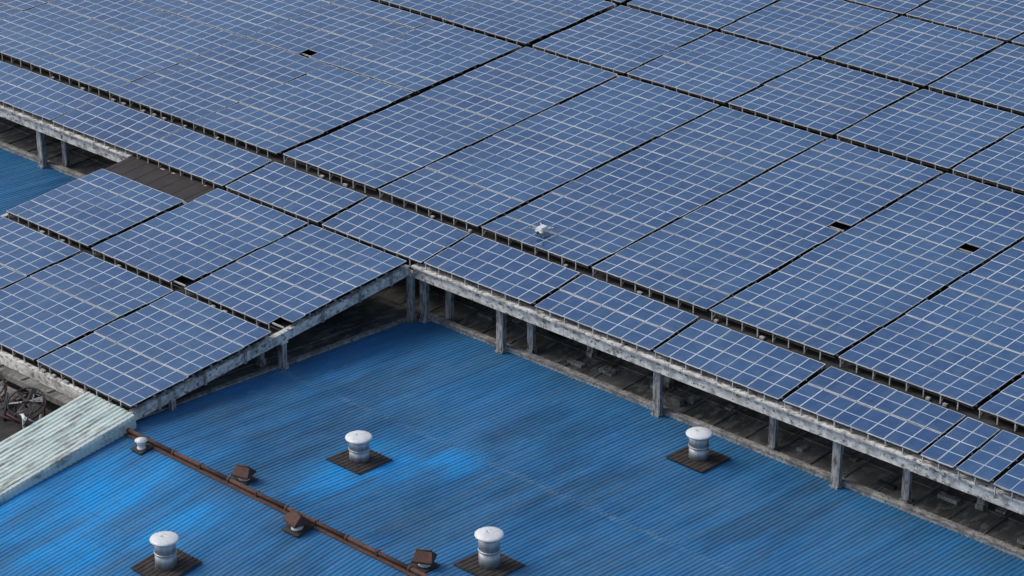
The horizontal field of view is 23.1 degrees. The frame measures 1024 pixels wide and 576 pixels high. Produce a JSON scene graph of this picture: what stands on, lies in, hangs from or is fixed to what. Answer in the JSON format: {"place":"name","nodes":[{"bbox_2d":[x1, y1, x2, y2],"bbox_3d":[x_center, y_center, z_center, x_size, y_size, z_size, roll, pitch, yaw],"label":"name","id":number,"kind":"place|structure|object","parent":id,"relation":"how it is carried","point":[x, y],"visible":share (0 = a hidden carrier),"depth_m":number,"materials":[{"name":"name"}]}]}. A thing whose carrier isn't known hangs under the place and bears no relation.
{"place":"outdoors","nodes":[
{"label":"outdoors","id":0,"kind":"place"},
{"bbox_2d":[128,369,747,575],"bbox_3d":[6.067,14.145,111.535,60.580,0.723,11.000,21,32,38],"label":"blue roof","id":1,"kind":"structure","parent":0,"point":[282,433],"depth_m":121.32,"materials":[{"name":"paint"}]},
{"bbox_2d":[231,464,258,484],"bbox_3d":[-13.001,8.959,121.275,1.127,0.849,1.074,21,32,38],"label":"ridge chimney","id":2,"kind":"object","parent":1,"relation":"on","point":[242,474],"visible":1,"depth_m":121.07,"materials":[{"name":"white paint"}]},
{"bbox_2d":[326,430,392,473],"bbox_3d":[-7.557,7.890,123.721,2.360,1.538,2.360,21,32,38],"label":"roof vent","id":3,"kind":"object","parent":1,"relation":"on","point":[359,456],"visible":1,"depth_m":123.44,"materials":[{"name":"silver metal"}]},
{"bbox_2d":[408,548,440,572],"bbox_3d":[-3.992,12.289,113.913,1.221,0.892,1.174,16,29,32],"label":"ridge chimney","id":4,"kind":"object","parent":1,"relation":"on","point":[423,560],"visible":1,"depth_m":113.67,"materials":[{"name":"brown paint"}]},
{"bbox_2d":[453,526,525,575],"bbox_3d":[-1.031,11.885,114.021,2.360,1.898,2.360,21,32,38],"label":"roof vent","id":5,"kind":"object","parent":1,"relation":"on","point":[488,558],"visible":1,"depth_m":113.78,"materials":[{"name":"silver metal"}]},
{"label":"ground","id":6,"kind":"structure","parent":0,"visible":0},
{"bbox_2d":[0,0,1023,559],"bbox_3d":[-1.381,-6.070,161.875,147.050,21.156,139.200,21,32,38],"label":"roof structure","id":7,"kind":"object","parent":6,"relation":"on","point":[858,462],"visible":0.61,"depth_m":134.29,"materials":[{"name":"concrete"}]},
{"bbox_2d":[0,375,6,400],"bbox_3d":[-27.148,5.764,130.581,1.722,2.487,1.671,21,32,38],"label":"exhaust fan","id":8,"kind":"object","parent":7,"relation":"on","point":[4,385],"visible":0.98,"depth_m":130.22,"materials":[{"name":"metal"}]},
{"bbox_2d":[0,61,20,77],"bbox_3d":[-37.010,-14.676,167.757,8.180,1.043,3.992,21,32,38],"label":"solar panel array","id":9,"kind":"object","parent":7,"relation":"on","point":[6,69],"visible":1,"depth_m":166.41,"materials":[{"name":"blue glass"}]},
{"bbox_2d":[0,380,41,428],"bbox_3d":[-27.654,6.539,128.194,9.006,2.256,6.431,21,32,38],"label":"scrap pipework","id":10,"kind":"object","parent":7,"relation":"on","point":[5,415],"visible":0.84,"depth_m":127.59,"materials":[{"name":"metal"}]},
{"bbox_2d":[0,0,52,18],"bbox_3d":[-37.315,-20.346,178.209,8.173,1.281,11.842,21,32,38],"label":"solar panel array","id":11,"kind":"object","parent":7,"relation":"on","point":[8,11],"visible":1,"depth_m":176.54,"materials":[{"name":"blue glass"}]},
{"bbox_2d":[7,387,46,428],"bbox_3d":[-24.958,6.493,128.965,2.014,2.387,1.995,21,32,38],"label":"exhaust fan","id":12,"kind":"object","parent":7,"relation":"on","point":[30,395],"visible":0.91,"depth_m":128.66,"materials":[{"name":"metal"}]},
{"bbox_2d":[0,148,76,215],"bbox_3d":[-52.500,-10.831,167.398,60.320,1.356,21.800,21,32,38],"label":"blue roof side","id":13,"kind":"structure","parent":7,"relation":"on","point":[23,180],"depth_m":159.97,"materials":[{"name":"paint"}]},
{"bbox_2d":[0,216,80,288],"bbox_3d":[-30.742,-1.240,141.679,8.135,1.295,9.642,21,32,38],"label":"solar panel array","id":14,"kind":"object","parent":7,"relation":"on","point":[25,251],"visible":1,"depth_m":142.29,"materials":[{"name":"blue glass"}]},
{"bbox_2d":[0,68,98,121],"bbox_3d":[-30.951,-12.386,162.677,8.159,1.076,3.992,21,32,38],"label":"solar panel array","id":15,"kind":"object","parent":7,"relation":"on","point":[37,95],"visible":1,"depth_m":162.18,"materials":[{"name":"blue glass"}]},
{"bbox_2d":[0,392,136,503],"bbox_3d":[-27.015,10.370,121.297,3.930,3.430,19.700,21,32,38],"label":"corrugated awning","id":16,"kind":"object","parent":7,"relation":"attached to","point":[47,446],"visible":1,"depth_m":124.75,"materials":[{"name":"white metal"}]},
{"bbox_2d":[0,0,163,66],"bbox_3d":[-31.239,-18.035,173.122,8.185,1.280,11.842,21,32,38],"label":"solar panel array","id":17,"kind":"object","parent":7,"relation":"on","point":[37,33],"visible":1,"depth_m":172.87,"materials":[{"name":"blue glass"}]},
{"bbox_2d":[0,252,172,362],"bbox_3d":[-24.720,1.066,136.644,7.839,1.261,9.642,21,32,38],"label":"solar panel array","id":18,"kind":"object","parent":7,"relation":"on","point":[38,318],"visible":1,"depth_m":136.59,"materials":[{"name":"blue glass"}]},
{"bbox_2d":[7,169,183,248],"bbox_3d":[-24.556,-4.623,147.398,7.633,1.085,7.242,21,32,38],"label":"solar panel array","id":19,"kind":"object","parent":7,"relation":"on","point":[91,209],"visible":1,"depth_m":147.15,"materials":[{"name":"blue glass"}]},
{"bbox_2d":[52,97,182,153],"bbox_3d":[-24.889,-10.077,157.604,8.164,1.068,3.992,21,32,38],"label":"solar panel array","id":20,"kind":"object","parent":7,"relation":"on","point":[122,127],"visible":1,"depth_m":157.39,"materials":[{"name":"blue glass"}]},
{"bbox_2d":[30,12,242,95],"bbox_3d":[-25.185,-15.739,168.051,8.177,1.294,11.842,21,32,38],"label":"solar panel array","id":21,"kind":"object","parent":7,"relation":"on","point":[125,53],"visible":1,"depth_m":167.69,"materials":[{"name":"blue glass"}]},
{"bbox_2d":[37,291,270,408],"bbox_3d":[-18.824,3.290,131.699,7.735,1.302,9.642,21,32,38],"label":"solar panel array","id":22,"kind":"object","parent":7,"relation":"on","point":[177,331],"visible":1,"depth_m":131.40,"materials":[{"name":"blue glass"}]},
{"bbox_2d":[131,0,193,11],"bbox_3d":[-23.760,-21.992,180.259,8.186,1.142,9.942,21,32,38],"label":"solar panel array","id":23,"kind":"object","parent":7,"relation":"on","point":[165,5],"visible":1,"depth_m":175.83,"materials":[{"name":"blue glass"}]},
{"bbox_2d":[91,188,306,289],"bbox_3d":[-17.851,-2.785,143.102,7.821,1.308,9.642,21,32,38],"label":"solar panel array","id":24,"kind":"object","parent":7,"relation":"on","point":[196,238],"visible":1,"depth_m":142.86,"materials":[{"name":"blue glass"}]},
{"bbox_2d":[135,128,271,188],"bbox_3d":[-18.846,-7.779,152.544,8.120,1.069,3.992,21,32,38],"label":"solar panel array","id":25,"kind":"object","parent":7,"relation":"on","point":[206,158],"visible":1,"depth_m":152.29,"materials":[{"name":"blue glass"}]},
{"bbox_2d":[0,435,408,575],"bbox_3d":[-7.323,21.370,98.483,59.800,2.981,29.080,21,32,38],"label":"blue roof","id":26,"kind":"structure","parent":7,"relation":"on","point":[111,508],"depth_m":118.31,"materials":[{"name":"paint"}]},
{"bbox_2d":[129,437,153,453],"bbox_3d":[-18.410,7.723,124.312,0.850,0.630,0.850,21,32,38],"label":"ridge chimney","id":27,"kind":"object","parent":26,"relation":"on","point":[141,446],"visible":1,"depth_m":124.20,"materials":[{"name":"white paint"}]},
{"bbox_2d":[130,531,201,575],"bbox_3d":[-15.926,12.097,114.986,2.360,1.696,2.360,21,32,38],"label":"roof vent","id":28,"kind":"object","parent":26,"relation":"on","point":[167,557],"visible":1,"depth_m":114.79,"materials":[{"name":"silver metal"}]},
{"bbox_2d":[124,428,429,575],"bbox_3d":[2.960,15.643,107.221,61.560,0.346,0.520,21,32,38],"label":"rusty ridge pipe","id":29,"kind":"object","parent":26,"relation":"on","point":[362,547],"visible":1,"depth_m":119.11,"materials":[{"name":"brown metal"}]},
{"bbox_2d":[281,508,313,536],"bbox_3d":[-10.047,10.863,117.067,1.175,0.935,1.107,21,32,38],"label":"ridge chimney","id":30,"kind":"object","parent":26,"relation":"on","point":[298,524],"visible":1,"depth_m":116.89,"materials":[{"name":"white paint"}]},
{"bbox_2d":[108,37,326,127],"bbox_3d":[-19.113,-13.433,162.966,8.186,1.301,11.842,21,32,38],"label":"solar panel array","id":31,"kind":"object","parent":7,"relation":"on","point":[206,84],"visible":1,"depth_m":162.61,"materials":[{"name":"blue glass"}]},
{"bbox_2d":[167,0,336,36],"bbox_3d":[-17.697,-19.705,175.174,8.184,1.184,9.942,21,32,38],"label":"solar panel array","id":32,"kind":"object","parent":7,"relation":"on","point":[237,17],"visible":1,"depth_m":173.57,"materials":[{"name":"blue glass"}]},
{"bbox_2d":[184,224,406,330],"bbox_3d":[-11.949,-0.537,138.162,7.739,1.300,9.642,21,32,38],"label":"solar panel array","id":33,"kind":"object","parent":7,"relation":"on","point":[267,285],"visible":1,"depth_m":137.89,"materials":[{"name":"blue glass"}]},
{"bbox_2d":[225,162,366,225],"bbox_3d":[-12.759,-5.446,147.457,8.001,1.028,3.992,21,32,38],"label":"solar panel array","id":34,"kind":"object","parent":7,"relation":"on","point":[300,194],"visible":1,"depth_m":147.21,"materials":[{"name":"blue glass"}]},
{"bbox_2d":[192,65,412,156],"bbox_3d":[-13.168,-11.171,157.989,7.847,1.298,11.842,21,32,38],"label":"solar panel array","id":35,"kind":"object","parent":7,"relation":"on","point":[325,98],"visible":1,"depth_m":157.62,"materials":[{"name":"blue glass"}]},
{"bbox_2d":[247,0,433,64],"bbox_3d":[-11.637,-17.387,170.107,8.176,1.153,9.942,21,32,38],"label":"solar panel array","id":36,"kind":"object","parent":7,"relation":"on","point":[345,25],"visible":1,"depth_m":169.82,"materials":[{"name":"blue glass"}]},
{"bbox_2d":[322,197,469,265],"bbox_3d":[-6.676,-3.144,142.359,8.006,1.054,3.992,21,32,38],"label":"solar panel array","id":37,"kind":"object","parent":7,"relation":"on","point":[410,236],"visible":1,"depth_m":142.11,"materials":[{"name":"blue glass"}]},
{"bbox_2d":[283,95,510,192],"bbox_3d":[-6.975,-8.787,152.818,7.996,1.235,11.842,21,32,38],"label":"solar panel array","id":38,"kind":"object","parent":7,"relation":"on","point":[392,144],"visible":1,"depth_m":152.42,"materials":[{"name":"blue glass"}]},
{"bbox_2d":[331,21,519,93],"bbox_3d":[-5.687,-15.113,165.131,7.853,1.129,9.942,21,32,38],"label":"solar panel array","id":39,"kind":"object","parent":7,"relation":"on","point":[436,51],"visible":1,"depth_m":164.85,"materials":[{"name":"blue glass"}]},
{"bbox_2d":[369,0,483,21],"bbox_3d":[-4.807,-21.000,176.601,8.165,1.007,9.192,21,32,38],"label":"solar panel array","id":40,"kind":"object","parent":7,"relation":"on","point":[440,8],"visible":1,"depth_m":173.22,"materials":[{"name":"blue glass"}]},
{"bbox_2d":[378,126,612,232],"bbox_3d":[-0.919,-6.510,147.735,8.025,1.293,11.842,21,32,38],"label":"solar panel array","id":41,"kind":"object","parent":7,"relation":"on","point":[508,165],"visible":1,"depth_m":147.36,"materials":[{"name":"blue glass"}]},
{"bbox_2d":[424,234,579,306],"bbox_3d":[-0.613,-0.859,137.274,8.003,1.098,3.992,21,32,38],"label":"solar panel array","id":42,"kind":"object","parent":7,"relation":"on","point":[510,272],"visible":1,"depth_m":137.05,"materials":[{"name":"blue glass"}]},
{"bbox_2d":[420,47,617,124],"bbox_3d":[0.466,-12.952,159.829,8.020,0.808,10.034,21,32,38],"label":"solar panel array","id":43,"kind":"object","parent":7,"relation":"on","point":[504,89],"visible":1,"depth_m":159.64,"materials":[{"name":"blue glass"}]},
{"bbox_2d":[441,0,614,48],"bbox_3d":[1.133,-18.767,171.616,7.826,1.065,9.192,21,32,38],"label":"solar panel array","id":44,"kind":"object","parent":7,"relation":"on","point":[527,22],"visible":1,"depth_m":170.72,"materials":[{"name":"blue glass"}]},
{"bbox_2d":[481,159,722,269],"bbox_3d":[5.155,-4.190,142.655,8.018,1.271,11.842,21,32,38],"label":"solar panel array","id":45,"kind":"object","parent":7,"relation":"on","point":[606,210],"visible":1,"depth_m":142.33,"materials":[{"name":"blue glass"}]},
{"bbox_2d":[529,221,555,236],"bbox_3d":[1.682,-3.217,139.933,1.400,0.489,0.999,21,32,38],"label":"drone","id":46,"kind":"object","parent":45,"relation":"on","point":[542,229],"visible":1,"depth_m":139.79,"materials":[{"name":"white paint"}]},
{"bbox_2d":[535,274,697,351],"bbox_3d":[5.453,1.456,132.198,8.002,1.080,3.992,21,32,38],"label":"solar panel array","id":47,"kind":"object","parent":7,"relation":"on","point":[622,314],"visible":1,"depth_m":131.95,"materials":[{"name":"blue glass"}]},
{"bbox_2d":[515,76,718,157],"bbox_3d":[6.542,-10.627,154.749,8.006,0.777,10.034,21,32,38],"label":"solar panel array","id":48,"kind":"object","parent":7,"relation":"on","point":[616,117],"visible":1,"depth_m":154.56,"materials":[{"name":"blue glass"}]},
{"bbox_2d":[609,0,625,6],"bbox_3d":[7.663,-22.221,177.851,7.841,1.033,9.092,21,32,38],"label":"solar panel array","id":49,"kind":"object","parent":7,"relation":"on","point":[618,1],"visible":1,"depth_m":172.75,"materials":[{"name":"glass"}]},
{"bbox_2d":[532,5,711,76],"bbox_3d":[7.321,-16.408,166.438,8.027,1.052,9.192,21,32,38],"label":"solar panel array","id":50,"kind":"object","parent":7,"relation":"on","point":[622,39],"visible":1,"depth_m":166.15,"materials":[{"name":"blue glass"}]},
{"bbox_2d":[284,317,1023,575],"bbox_3d":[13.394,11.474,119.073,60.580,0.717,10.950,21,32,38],"label":"blue roof","id":51,"kind":"structure","parent":7,"relation":"on","point":[746,511],"depth_m":124.78,"materials":[{"name":"paint"}]},
{"bbox_2d":[666,427,730,471],"bbox_3d":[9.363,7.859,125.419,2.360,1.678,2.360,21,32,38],"label":"roof vent","id":52,"kind":"object","parent":51,"relation":"on","point":[697,454],"visible":1,"depth_m":125.14,"materials":[{"name":"silver metal"}]},
{"bbox_2d":[627,0,780,29],"bbox_3d":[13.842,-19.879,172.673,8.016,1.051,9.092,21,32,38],"label":"solar panel array","id":53,"kind":"object","parent":7,"relation":"on","point":[717,14],"visible":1,"depth_m":170.51,"materials":[{"name":"blue glass"}]},
{"bbox_2d":[592,194,839,312],"bbox_3d":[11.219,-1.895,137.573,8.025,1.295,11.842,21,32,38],"label":"solar panel array","id":54,"kind":"object","parent":7,"relation":"on","point":[701,252],"visible":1,"depth_m":137.19,"materials":[{"name":"blue glass"}]},
{"bbox_2d":[627,31,811,103],"bbox_3d":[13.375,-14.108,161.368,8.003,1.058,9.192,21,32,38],"label":"solar panel array","id":55,"kind":"object","parent":7,"relation":"on","point":[726,68],"visible":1,"depth_m":161.08,"materials":[{"name":"blue glass"}]},
{"bbox_2d":[619,106,825,193],"bbox_3d":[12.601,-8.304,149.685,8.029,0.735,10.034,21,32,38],"label":"solar panel array","id":56,"kind":"object","parent":7,"relation":"on","point":[746,146],"visible":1,"depth_m":149.44,"materials":[{"name":"blue glass"}]},
{"bbox_2d":[654,319,825,401],"bbox_3d":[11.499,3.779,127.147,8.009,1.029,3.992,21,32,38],"label":"solar panel array","id":57,"kind":"object","parent":7,"relation":"on","point":[748,363],"visible":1,"depth_m":126.91,"materials":[{"name":"blue glass"}]},
{"bbox_2d":[721,0,897,57],"bbox_3d":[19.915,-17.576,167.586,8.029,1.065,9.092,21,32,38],"label":"solar panel array","id":58,"kind":"object","parent":7,"relation":"on","point":[830,24],"visible":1,"depth_m":167.16,"materials":[{"name":"blue glass"}]},
{"bbox_2d":[728,59,918,139],"bbox_3d":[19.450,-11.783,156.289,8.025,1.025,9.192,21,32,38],"label":"solar panel array","id":59,"kind":"object","parent":7,"relation":"on","point":[813,88],"visible":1,"depth_m":155.96,"materials":[{"name":"blue glass"}]},
{"bbox_2d":[727,138,941,231],"bbox_3d":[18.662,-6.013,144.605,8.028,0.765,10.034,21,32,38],"label":"solar panel array","id":60,"kind":"object","parent":7,"relation":"on","point":[806,186],"visible":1,"depth_m":144.47,"materials":[{"name":"blue glass"}]},
{"bbox_2d":[710,232,964,359],"bbox_3d":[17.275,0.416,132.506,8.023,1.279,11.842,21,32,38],"label":"solar panel array","id":61,"kind":"object","parent":7,"relation":"on","point":[850,289],"visible":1,"depth_m":132.13,"materials":[{"name":"blue glass"}]},
{"bbox_2d":[783,366,965,454],"bbox_3d":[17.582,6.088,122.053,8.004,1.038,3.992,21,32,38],"label":"solar panel array","id":62,"kind":"object","parent":7,"relation":"on","point":[838,408],"visible":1,"depth_m":121.82,"materials":[{"name":"blue glass"}]},
{"bbox_2d":[843,0,930,14],"bbox_3d":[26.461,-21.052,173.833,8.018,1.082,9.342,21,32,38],"label":"solar panel array","id":63,"kind":"object","parent":7,"relation":"on","point":[902,7],"visible":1,"depth_m":169.89,"materials":[{"name":"blue glass"}]},
{"bbox_2d":[821,16,1003,86],"bbox_3d":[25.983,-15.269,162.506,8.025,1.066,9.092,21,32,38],"label":"solar panel array","id":64,"kind":"object","parent":7,"relation":"on","point":[934,52],"visible":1,"depth_m":162.23,"materials":[{"name":"blue glass"}]},
{"bbox_2d":[836,89,1023,174],"bbox_3d":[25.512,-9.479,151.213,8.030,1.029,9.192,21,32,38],"label":"solar panel array","id":65,"kind":"object","parent":7,"relation":"on","point":[950,132],"visible":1,"depth_m":150.88,"materials":[{"name":"blue glass"}]},
{"bbox_2d":[838,273,1023,409],"bbox_3d":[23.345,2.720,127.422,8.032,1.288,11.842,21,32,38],"label":"solar panel array","id":66,"kind":"object","parent":7,"relation":"on","point":[931,350],"visible":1,"depth_m":126.66,"materials":[{"name":"blue glass"}]},
{"bbox_2d":[844,173,1023,272],"bbox_3d":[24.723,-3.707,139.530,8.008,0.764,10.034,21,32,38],"label":"solar panel array","id":67,"kind":"object","parent":7,"relation":"on","point":[941,219],"visible":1,"depth_m":139.28,"materials":[{"name":"blue glass"}]},
{"bbox_2d":[920,417,999,474],"bbox_3d":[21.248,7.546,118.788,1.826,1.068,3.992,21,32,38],"label":"solar panel array","id":68,"kind":"object","parent":7,"relation":"on","point":[960,442],"visible":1,"depth_m":118.58,"materials":[{"name":"blue glass"}]},
{"bbox_2d":[906,0,1023,41],"bbox_3d":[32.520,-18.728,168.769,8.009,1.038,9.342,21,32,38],"label":"solar panel array","id":69,"kind":"object","parent":7,"relation":"on","point":[1004,19],"visible":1,"depth_m":167.38,"materials":[{"name":"blue glass"}]},
{"bbox_2d":[928,43,1023,113],"bbox_3d":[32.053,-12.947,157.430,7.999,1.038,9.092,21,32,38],"label":"solar panel array","id":70,"kind":"object","parent":7,"relation":"on","point":[997,75],"visible":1,"depth_m":157.28,"materials":[{"name":"blue glass"}]},
{"bbox_2d":[952,129,1023,192],"bbox_3d":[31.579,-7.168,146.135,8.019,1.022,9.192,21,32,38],"label":"solar panel array","id":71,"kind":"object","parent":7,"relation":"on","point":[1001,162],"visible":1,"depth_m":145.85,"materials":[{"name":"blue glass"}]},
{"bbox_2d":[956,430,1023,485],"bbox_3d":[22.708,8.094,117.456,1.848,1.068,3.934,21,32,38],"label":"solar panel array","id":72,"kind":"object","parent":7,"relation":"on","point":[995,456],"visible":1,"depth_m":117.20,"materials":[{"name":"blue glass"}]},
{"bbox_2d":[971,240,1023,290],"bbox_3d":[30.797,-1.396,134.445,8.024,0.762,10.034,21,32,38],"label":"solar panel array","id":73,"kind":"object","parent":7,"relation":"on","point":[1006,268],"visible":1,"depth_m":133.89,"materials":[{"name":"blue glass"}]},
{"bbox_2d":[978,375,1023,430],"bbox_3d":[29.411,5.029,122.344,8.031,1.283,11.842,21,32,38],"label":"solar panel array","id":74,"kind":"object","parent":7,"relation":"on","point":[1007,404],"visible":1,"depth_m":121.02,"materials":[{"name":"blue glass"}]},
{"bbox_2d":[993,459,1023,500],"bbox_3d":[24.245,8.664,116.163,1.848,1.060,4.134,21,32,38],"label":"solar panel array","id":75,"kind":"object","parent":7,"relation":"on","point":[1012,479],"visible":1,"depth_m":115.39,"materials":[{"name":"blue glass"}]},
{"bbox_2d":[1011,34,1023,45],"bbox_3d":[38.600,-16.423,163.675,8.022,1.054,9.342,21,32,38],"label":"solar panel array","id":76,"kind":"object","parent":7,"relation":"on","point":[1020,40],"visible":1,"depth_m":163.07,"materials":[{"name":"blue glass"}]}
]}

